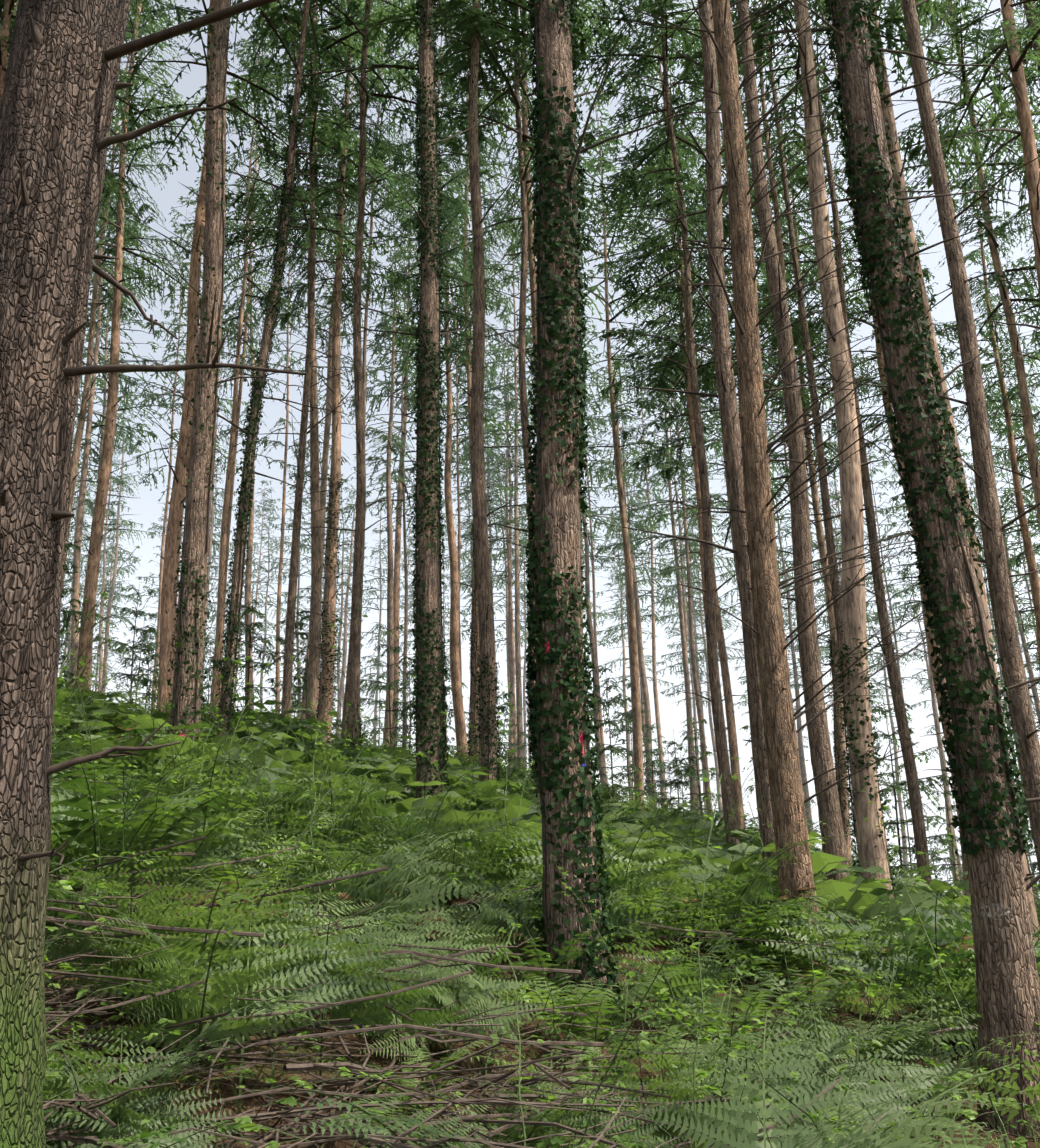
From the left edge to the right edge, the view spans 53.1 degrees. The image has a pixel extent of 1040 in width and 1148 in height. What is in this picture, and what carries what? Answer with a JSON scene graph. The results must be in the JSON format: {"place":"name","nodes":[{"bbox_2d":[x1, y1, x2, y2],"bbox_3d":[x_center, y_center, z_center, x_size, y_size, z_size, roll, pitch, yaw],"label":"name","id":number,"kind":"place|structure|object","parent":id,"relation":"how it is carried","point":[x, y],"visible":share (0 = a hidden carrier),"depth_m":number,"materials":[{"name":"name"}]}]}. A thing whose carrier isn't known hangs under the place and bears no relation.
{"place":"outdoors","nodes":[
{"label":"outdoors","id":0,"kind":"place"},
{"bbox_2d":[0,0,17,105],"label":"conifer","id":1,"kind":"object","parent":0,"point":[4,31],"depth_m":27.71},
{"bbox_2d":[2,0,1039,897],"label":"sky","id":2,"kind":"structure","parent":0,"point":[145,509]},
{"bbox_2d":[45,852,1039,1147],"bbox_3d":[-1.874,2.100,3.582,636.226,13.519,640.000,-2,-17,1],"label":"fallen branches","id":3,"kind":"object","parent":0,"point":[375,1058],"depth_m":5.27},
{"bbox_2d":[60,536,106,678],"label":"conifer sapling","id":4,"kind":"object","parent":3,"relation":"on","point":[66,612],"visible":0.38,"depth_m":31.73,"materials":[{"name":"green plant"}]},
{"bbox_2d":[0,0,188,208],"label":"conifer","id":5,"kind":"object","parent":3,"relation":"on","point":[127,124],"visible":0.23,"depth_m":29.16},
{"bbox_2d":[61,247,144,602],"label":"conifer","id":6,"kind":"object","parent":3,"relation":"on","point":[90,506],"depth_m":67.00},
{"bbox_2d":[62,500,147,682],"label":"conifer","id":7,"kind":"object","parent":3,"relation":"on","point":[100,585],"depth_m":88.78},
{"bbox_2d":[73,399,156,691],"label":"conifer","id":8,"kind":"object","parent":3,"relation":"on","point":[130,530],"depth_m":81.00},
{"bbox_2d":[93,388,141,699],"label":"conifer","id":9,"kind":"object","parent":3,"relation":"on","point":[124,551],"depth_m":78.28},
{"bbox_2d":[68,90,173,688],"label":"conifer","id":10,"kind":"object","parent":3,"relation":"on","point":[128,428],"depth_m":49.11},
{"bbox_2d":[61,0,185,592],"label":"conifer","id":11,"kind":"object","parent":3,"relation":"on","point":[126,242],"depth_m":38.27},
{"bbox_2d":[92,581,157,705],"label":"conifer sapling","id":12,"kind":"object","parent":3,"relation":"on","point":[119,650],"visible":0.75,"depth_m":34.83,"materials":[{"name":"green plant"}]},
{"bbox_2d":[76,209,182,696],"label":"conifer","id":13,"kind":"object","parent":3,"relation":"on","point":[142,326],"depth_m":54.28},
{"bbox_2d":[111,601,159,710],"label":"conifer sapling","id":14,"kind":"object","parent":3,"relation":"on","point":[146,635],"visible":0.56,"depth_m":37.62,"materials":[{"name":"green plant"}]},
{"bbox_2d":[0,0,306,1147],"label":"conifer","id":15,"kind":"object","parent":3,"relation":"on","point":[62,84],"visible":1,"depth_m":2.68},
{"bbox_2d":[66,0,244,696],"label":"conifer","id":16,"kind":"object","parent":3,"relation":"on","point":[145,31],"depth_m":35.86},
{"bbox_2d":[123,196,202,710],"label":"conifer","id":17,"kind":"object","parent":3,"relation":"on","point":[167,313],"depth_m":51.74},
{"bbox_2d":[118,161,248,637],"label":"conifer","id":18,"kind":"object","parent":3,"relation":"on","point":[177,328],"depth_m":50.39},
{"bbox_2d":[115,0,297,739],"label":"conifer","id":19,"kind":"object","parent":3,"relation":"on","point":[191,613],"visible":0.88,"depth_m":12.81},
{"bbox_2d":[203,353,236,646],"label":"conifer","id":20,"kind":"object","parent":3,"relation":"on","point":[213,542],"depth_m":76.12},
{"bbox_2d":[121,0,350,712],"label":"conifer","id":21,"kind":"object","parent":3,"relation":"on","point":[171,563],"depth_m":24.59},
{"bbox_2d":[203,591,277,710],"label":"conifer sapling","id":22,"kind":"object","parent":3,"relation":"on","point":[217,662],"visible":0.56,"depth_m":32.86,"materials":[{"name":"green plant"}]},
{"bbox_2d":[212,480,281,661],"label":"conifer","id":23,"kind":"object","parent":3,"relation":"on","point":[265,525],"depth_m":93.90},
{"bbox_2d":[212,590,284,708],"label":"conifer sapling","id":24,"kind":"object","parent":3,"relation":"on","point":[252,611],"visible":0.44,"depth_m":31.84,"materials":[{"name":"green plant"}]},
{"bbox_2d":[179,18,320,717],"bbox_3d":[-10.282,-7.604,38.700,5.549,33.391,5.447,5,-18,-20],"label":"conifer","id":25,"kind":"object","parent":3,"relation":"on","point":[232,322],"depth_m":40.04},
{"bbox_2d":[218,142,285,722],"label":"conifer","id":26,"kind":"object","parent":3,"relation":"on","point":[248,569],"depth_m":46.36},
{"bbox_2d":[218,35,290,712],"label":"conifer","id":27,"kind":"object","parent":3,"relation":"on","point":[231,265],"depth_m":45.46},
{"bbox_2d":[239,486,304,722],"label":"conifer","id":28,"kind":"object","parent":3,"relation":"on","point":[285,539],"depth_m":105.27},
{"bbox_2d":[145,0,403,763],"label":"conifer","id":29,"kind":"object","parent":3,"relation":"on","point":[250,430],"depth_m":17.58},
{"bbox_2d":[250,168,318,713],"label":"conifer","id":30,"kind":"object","parent":3,"relation":"on","point":[281,561],"depth_m":52.10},
{"bbox_2d":[261,442,323,718],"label":"conifer","id":31,"kind":"object","parent":3,"relation":"on","point":[291,525],"depth_m":83.09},
{"bbox_2d":[237,1,370,727],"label":"conifer","id":32,"kind":"object","parent":3,"relation":"on","point":[315,620],"depth_m":33.58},
{"bbox_2d":[269,395,351,623],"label":"conifer","id":33,"kind":"object","parent":3,"relation":"on","point":[306,540],"visible":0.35,"depth_m":76.08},
{"bbox_2d":[268,74,382,726],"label":"conifer","id":34,"kind":"object","parent":3,"relation":"on","point":[324,473],"depth_m":43.35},
{"bbox_2d":[287,175,377,492],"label":"conifer","id":35,"kind":"object","parent":3,"relation":"on","point":[319,378],"depth_m":57.17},
{"bbox_2d":[225,0,442,716],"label":"conifer","id":36,"kind":"object","parent":3,"relation":"on","point":[351,186],"depth_m":27.47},
{"bbox_2d":[255,0,420,746],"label":"conifer","id":37,"kind":"object","parent":3,"relation":"on","point":[396,158],"depth_m":30.19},
{"bbox_2d":[306,478,376,736],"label":"conifer","id":38,"kind":"object","parent":3,"relation":"on","point":[350,497],"depth_m":85.65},
{"bbox_2d":[335,456,372,738],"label":"conifer","id":39,"kind":"object","parent":3,"relation":"on","point":[340,696],"depth_m":80.42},
{"bbox_2d":[337,476,410,744],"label":"conifer","id":40,"kind":"object","parent":3,"relation":"on","point":[379,571],"depth_m":106.33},
{"bbox_2d":[299,0,455,739],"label":"conifer","id":41,"kind":"object","parent":3,"relation":"on","point":[320,333],"depth_m":41.32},
{"bbox_2d":[341,204,420,745],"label":"conifer","id":42,"kind":"object","parent":3,"relation":"on","point":[390,626],"depth_m":49.16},
{"bbox_2d":[360,615,415,746],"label":"conifer sapling","id":43,"kind":"object","parent":3,"relation":"on","point":[390,684],"visible":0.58,"depth_m":40.16,"materials":[{"name":"green plant"}]},
{"bbox_2d":[275,0,507,757],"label":"conifer","id":44,"kind":"object","parent":3,"relation":"on","point":[354,663],"depth_m":22.84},
{"bbox_2d":[325,0,501,797],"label":"conifer","id":45,"kind":"object","parent":3,"relation":"on","point":[430,694],"depth_m":13.66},
{"bbox_2d":[339,207,488,748],"bbox_3d":[-5.697,-4.202,51.878,5.858,33.039,7.373,-31,-33,58],"label":"conifer","id":46,"kind":"object","parent":3,"relation":"on","point":[398,429],"depth_m":52.67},
{"bbox_2d":[366,168,462,745],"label":"conifer","id":47,"kind":"object","parent":3,"relation":"on","point":[396,587],"depth_m":54.46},
{"bbox_2d":[366,19,502,743],"bbox_3d":[-3.207,-6.862,35.038,5.359,31.812,5.072,-8,-18,26],"label":"conifer","id":48,"kind":"object","parent":3,"relation":"on","point":[448,274],"depth_m":36.68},
{"bbox_2d":[389,120,520,765],"bbox_3d":[-3.405,-5.101,42.796,5.376,32.292,7.212,12,-23,-37],"label":"conifer","id":49,"kind":"object","parent":3,"relation":"on","point":[459,720],"depth_m":41.28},
{"bbox_2d":[405,206,514,682],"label":"conifer","id":50,"kind":"object","parent":3,"relation":"on","point":[511,387],"depth_m":53.62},
{"bbox_2d":[401,0,529,762],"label":"conifer","id":51,"kind":"object","parent":3,"relation":"on","point":[509,227],"depth_m":41.30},
{"bbox_2d":[440,440,505,645],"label":"conifer","id":52,"kind":"object","parent":3,"relation":"on","point":[461,570],"depth_m":94.91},
{"bbox_2d":[362,0,593,780],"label":"conifer","id":53,"kind":"object","parent":3,"relation":"on","point":[487,714],"depth_m":18.82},
{"bbox_2d":[440,237,519,723],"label":"conifer","id":54,"kind":"object","parent":3,"relation":"on","point":[508,488],"depth_m":56.76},
{"bbox_2d":[449,370,519,599],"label":"conifer","id":55,"kind":"object","parent":3,"relation":"on","point":[467,540],"depth_m":67.52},
{"bbox_2d":[442,190,534,770],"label":"conifer","id":56,"kind":"object","parent":3,"relation":"on","point":[517,647],"depth_m":56.62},
{"bbox_2d":[460,432,528,708],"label":"conifer","id":57,"kind":"object","parent":3,"relation":"on","point":[503,588],"depth_m":80.70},
{"bbox_2d":[461,311,532,766],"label":"conifer","id":58,"kind":"object","parent":3,"relation":"on","point":[470,502],"depth_m":67.99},
{"bbox_2d":[468,316,527,768],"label":"conifer","id":59,"kind":"object","parent":3,"relation":"on","point":[512,670],"depth_m":58.82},
{"bbox_2d":[0,546,1039,1147],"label":"ferns and brambles","id":60,"kind":"object","parent":3,"relation":"on","point":[292,800],"visible":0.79,"depth_m":5.27,"materials":[{"name":"green plant"}]},
{"bbox_2d":[383,0,680,793],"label":"conifer","id":61,"kind":"object","parent":3,"relation":"on","point":[468,21],"depth_m":22.13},
{"bbox_2d":[482,0,592,473],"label":"conifer","id":62,"kind":"object","parent":3,"relation":"on","point":[529,351],"depth_m":42.62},
{"bbox_2d":[446,0,630,569],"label":"conifer","id":63,"kind":"object","parent":3,"relation":"on","point":[502,225],"depth_m":31.24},
{"bbox_2d":[494,217,623,552],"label":"conifer","id":64,"kind":"object","parent":3,"relation":"on","point":[512,521],"visible":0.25,"depth_m":51.54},
{"bbox_2d":[500,258,639,790],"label":"conifer","id":65,"kind":"object","parent":3,"relation":"on","point":[603,780],"depth_m":56.37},
{"bbox_2d":[578,314,642,776],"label":"conifer","id":66,"kind":"object","parent":3,"relation":"on","point":[596,519],"depth_m":63.05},
{"bbox_2d":[589,665,647,800],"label":"conifer sapling","id":67,"kind":"object","parent":3,"relation":"on","point":[609,722],"visible":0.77,"depth_m":33.57,"materials":[{"name":"green plant"}]},
{"bbox_2d":[525,0,721,1040],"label":"conifer","id":68,"kind":"object","parent":3,"relation":"on","point":[563,756],"visible":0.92,"depth_m":7.32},
{"bbox_2d":[592,355,658,751],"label":"conifer","id":69,"kind":"object","parent":3,"relation":"on","point":[612,575],"depth_m":73.02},
{"bbox_2d":[594,513,659,802],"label":"conifer","id":70,"kind":"object","parent":3,"relation":"on","point":[602,621],"depth_m":90.07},
{"bbox_2d":[585,352,671,810],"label":"conifer","id":71,"kind":"object","parent":3,"relation":"on","point":[632,505],"depth_m":60.34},
{"bbox_2d":[602,676,656,800],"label":"conifer sapling","id":72,"kind":"object","parent":3,"relation":"on","point":[628,714],"visible":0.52,"depth_m":49.40,"materials":[{"name":"green plant"}]},
{"bbox_2d":[602,426,666,791],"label":"conifer","id":73,"kind":"object","parent":3,"relation":"on","point":[621,610],"depth_m":75.38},
{"bbox_2d":[578,93,699,810],"bbox_3d":[4.175,-5.177,42.667,6.978,35.754,7.712,-2,-16,-1],"label":"conifer","id":74,"kind":"object","parent":3,"relation":"on","point":[592,289],"depth_m":43.60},
{"bbox_2d":[611,363,693,807],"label":"conifer","id":75,"kind":"object","parent":3,"relation":"on","point":[660,577],"depth_m":66.48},
{"bbox_2d":[596,273,728,813],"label":"conifer","id":76,"kind":"object","parent":3,"relation":"on","point":[717,495],"depth_m":54.12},
{"bbox_2d":[573,0,761,844],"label":"conifer","id":77,"kind":"object","parent":3,"relation":"on","point":[646,62],"depth_m":25.44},
{"bbox_2d":[628,359,714,813],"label":"conifer","id":78,"kind":"object","parent":3,"relation":"on","point":[673,588],"depth_m":76.07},
{"bbox_2d":[613,257,734,820],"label":"conifer","id":79,"kind":"object","parent":3,"relation":"on","point":[669,570],"depth_m":51.64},
{"bbox_2d":[579,0,771,747],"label":"conifer","id":80,"kind":"object","parent":3,"relation":"on","point":[674,98],"depth_m":32.68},
{"bbox_2d":[593,73,766,836],"bbox_3d":[5.421,-4.075,34.265,5.538,31.040,5.808,-8,-20,13],"label":"conifer","id":81,"kind":"object","parent":3,"relation":"on","point":[644,458],"depth_m":34.74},
{"bbox_2d":[656,519,707,789],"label":"conifer","id":82,"kind":"object","parent":3,"relation":"on","point":[671,667],"depth_m":99.35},
{"bbox_2d":[667,716,722,835],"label":"conifer sapling","id":83,"kind":"object","parent":3,"relation":"on","point":[700,754],"visible":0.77,"depth_m":33.18,"materials":[{"name":"green plant"}]},
{"bbox_2d":[647,431,743,821],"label":"conifer","id":84,"kind":"object","parent":3,"relation":"on","point":[676,613],"depth_m":79.59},
{"bbox_2d":[685,489,723,827],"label":"conifer","id":85,"kind":"object","parent":3,"relation":"on","point":[713,739],"depth_m":89.24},
{"bbox_2d":[655,209,789,598],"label":"conifer","id":86,"kind":"object","parent":3,"relation":"on","point":[709,467],"depth_m":49.11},
{"bbox_2d":[640,46,813,669],"bbox_3d":[7.593,-4.486,33.601,6.521,32.656,6.400,13,-23,-39],"label":"conifer","id":87,"kind":"object","parent":3,"relation":"on","point":[706,383],"depth_m":35.26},
{"bbox_2d":[644,173,821,533],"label":"conifer","id":88,"kind":"object","parent":3,"relation":"on","point":[719,446],"visible":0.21,"depth_m":43.00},
{"bbox_2d":[596,0,926,879],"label":"conifer trunk","id":89,"kind":"object","parent":3,"relation":"on","point":[726,394],"visible":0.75,"depth_m":12.52,"materials":[{"name":"beige plant"}]},
{"bbox_2d":[739,451,825,847],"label":"conifer","id":90,"kind":"object","parent":3,"relation":"on","point":[801,759],"depth_m":72.87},
{"bbox_2d":[705,0,866,847],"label":"conifer","id":91,"kind":"object","parent":3,"relation":"on","point":[805,262],"depth_m":33.48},
{"bbox_2d":[598,0,987,976],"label":"conifer trunk","id":92,"kind":"object","parent":3,"relation":"on","point":[786,788],"visible":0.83,"depth_m":10.96,"materials":[{"name":"brown plant"}]},
{"bbox_2d":[708,86,880,864],"bbox_3d":[10.378,-3.101,36.368,7.344,31.859,6.951,0,-15,-1],"label":"conifer","id":93,"kind":"object","parent":3,"relation":"on","point":[828,445],"depth_m":35.84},
{"bbox_2d":[724,0,885,923],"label":"conifer trunk","id":94,"kind":"object","parent":3,"relation":"on","point":[829,809],"visible":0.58,"depth_m":14.08,"materials":[{"name":"beige plant"}]},
{"bbox_2d":[756,266,866,594],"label":"conifer","id":95,"kind":"object","parent":3,"relation":"on","point":[812,533],"depth_m":54.13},
{"bbox_2d":[679,0,949,898],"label":"conifer","id":96,"kind":"object","parent":3,"relation":"on","point":[857,721],"depth_m":16.44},
{"bbox_2d":[738,0,899,756],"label":"conifer trunk","id":97,"kind":"object","parent":3,"relation":"on","point":[828,527],"visible":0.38,"depth_m":23.18,"materials":[{"name":"beige plant"}]},
{"bbox_2d":[621,0,1039,1140],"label":"conifer trunk","id":98,"kind":"object","parent":3,"relation":"on","point":[979,742],"visible":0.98,"depth_m":6.97,"materials":[{"name":"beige plant"}]},
{"bbox_2d":[792,465,918,717],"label":"conifer","id":99,"kind":"object","parent":3,"relation":"on","point":[870,627],"depth_m":74.14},
{"bbox_2d":[774,5,949,883],"bbox_3d":[7.498,-7.853,24.298,3.899,35.902,3.435,-17,-23,41],"label":"conifer trunk","id":100,"kind":"object","parent":3,"relation":"on","point":[916,808],"visible":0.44,"depth_m":21.93,"materials":[{"name":"beige plant"}]},
{"bbox_2d":[766,0,976,896],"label":"conifer","id":101,"kind":"object","parent":3,"relation":"on","point":[816,322],"depth_m":32.07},
{"bbox_2d":[836,422,927,704],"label":"conifer","id":102,"kind":"object","parent":3,"relation":"on","point":[890,565],"depth_m":71.56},
{"bbox_2d":[865,548,913,875],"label":"conifer","id":103,"kind":"object","parent":3,"relation":"on","point":[901,814],"depth_m":90.07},
{"bbox_2d":[853,695,950,895],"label":"conifer sapling","id":104,"kind":"object","parent":3,"relation":"on","point":[930,784],"visible":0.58,"depth_m":28.84,"materials":[{"name":"green plant"}]},
{"bbox_2d":[776,0,1039,940],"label":"conifer","id":105,"kind":"object","parent":3,"relation":"on","point":[888,117],"depth_m":17.93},
{"bbox_2d":[857,282,964,891],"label":"conifer","id":106,"kind":"object","parent":3,"relation":"on","point":[902,494],"depth_m":45.16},
{"bbox_2d":[869,430,961,895],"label":"conifer","id":107,"kind":"object","parent":3,"relation":"on","point":[940,743],"depth_m":62.32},
{"bbox_2d":[892,552,964,894],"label":"conifer","id":108,"kind":"object","parent":3,"relation":"on","point":[924,670],"depth_m":81.25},
{"bbox_2d":[827,0,1039,872],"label":"conifer trunk","id":109,"kind":"object","parent":3,"relation":"on","point":[1022,719],"visible":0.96,"depth_m":12.51,"materials":[{"name":"beige plant"}]},
{"bbox_2d":[851,0,1039,656],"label":"conifer","id":110,"kind":"object","parent":3,"relation":"on","point":[959,41],"depth_m":28.20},
{"bbox_2d":[868,0,1039,659],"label":"conifer","id":111,"kind":"object","parent":3,"relation":"on","point":[1028,37],"depth_m":17.23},
{"bbox_2d":[907,0,1039,333],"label":"conifer","id":112,"kind":"object","parent":3,"relation":"on","point":[914,151],"depth_m":22.29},
{"bbox_2d":[947,145,1039,719],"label":"conifer","id":113,"kind":"object","parent":3,"relation":"on","point":[988,397],"depth_m":36.01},
{"bbox_2d":[961,410,1039,727],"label":"conifer","id":114,"kind":"object","parent":3,"relation":"on","point":[1021,612],"depth_m":59.28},
{"bbox_2d":[968,277,1039,634],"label":"conifer","id":115,"kind":"object","parent":3,"relation":"on","point":[1025,457],"depth_m":51.04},
{"bbox_2d":[970,0,1039,433],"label":"conifer","id":116,"kind":"object","parent":3,"relation":"on","point":[1015,394],"visible":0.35,"depth_m":32.11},
{"bbox_2d":[972,186,1039,573],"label":"conifer","id":117,"kind":"object","parent":3,"relation":"on","point":[1019,556],"visible":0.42,"depth_m":40.38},
{"bbox_2d":[985,250,1039,527],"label":"conifer","id":118,"kind":"object","parent":3,"relation":"on","point":[1031,261],"depth_m":45.92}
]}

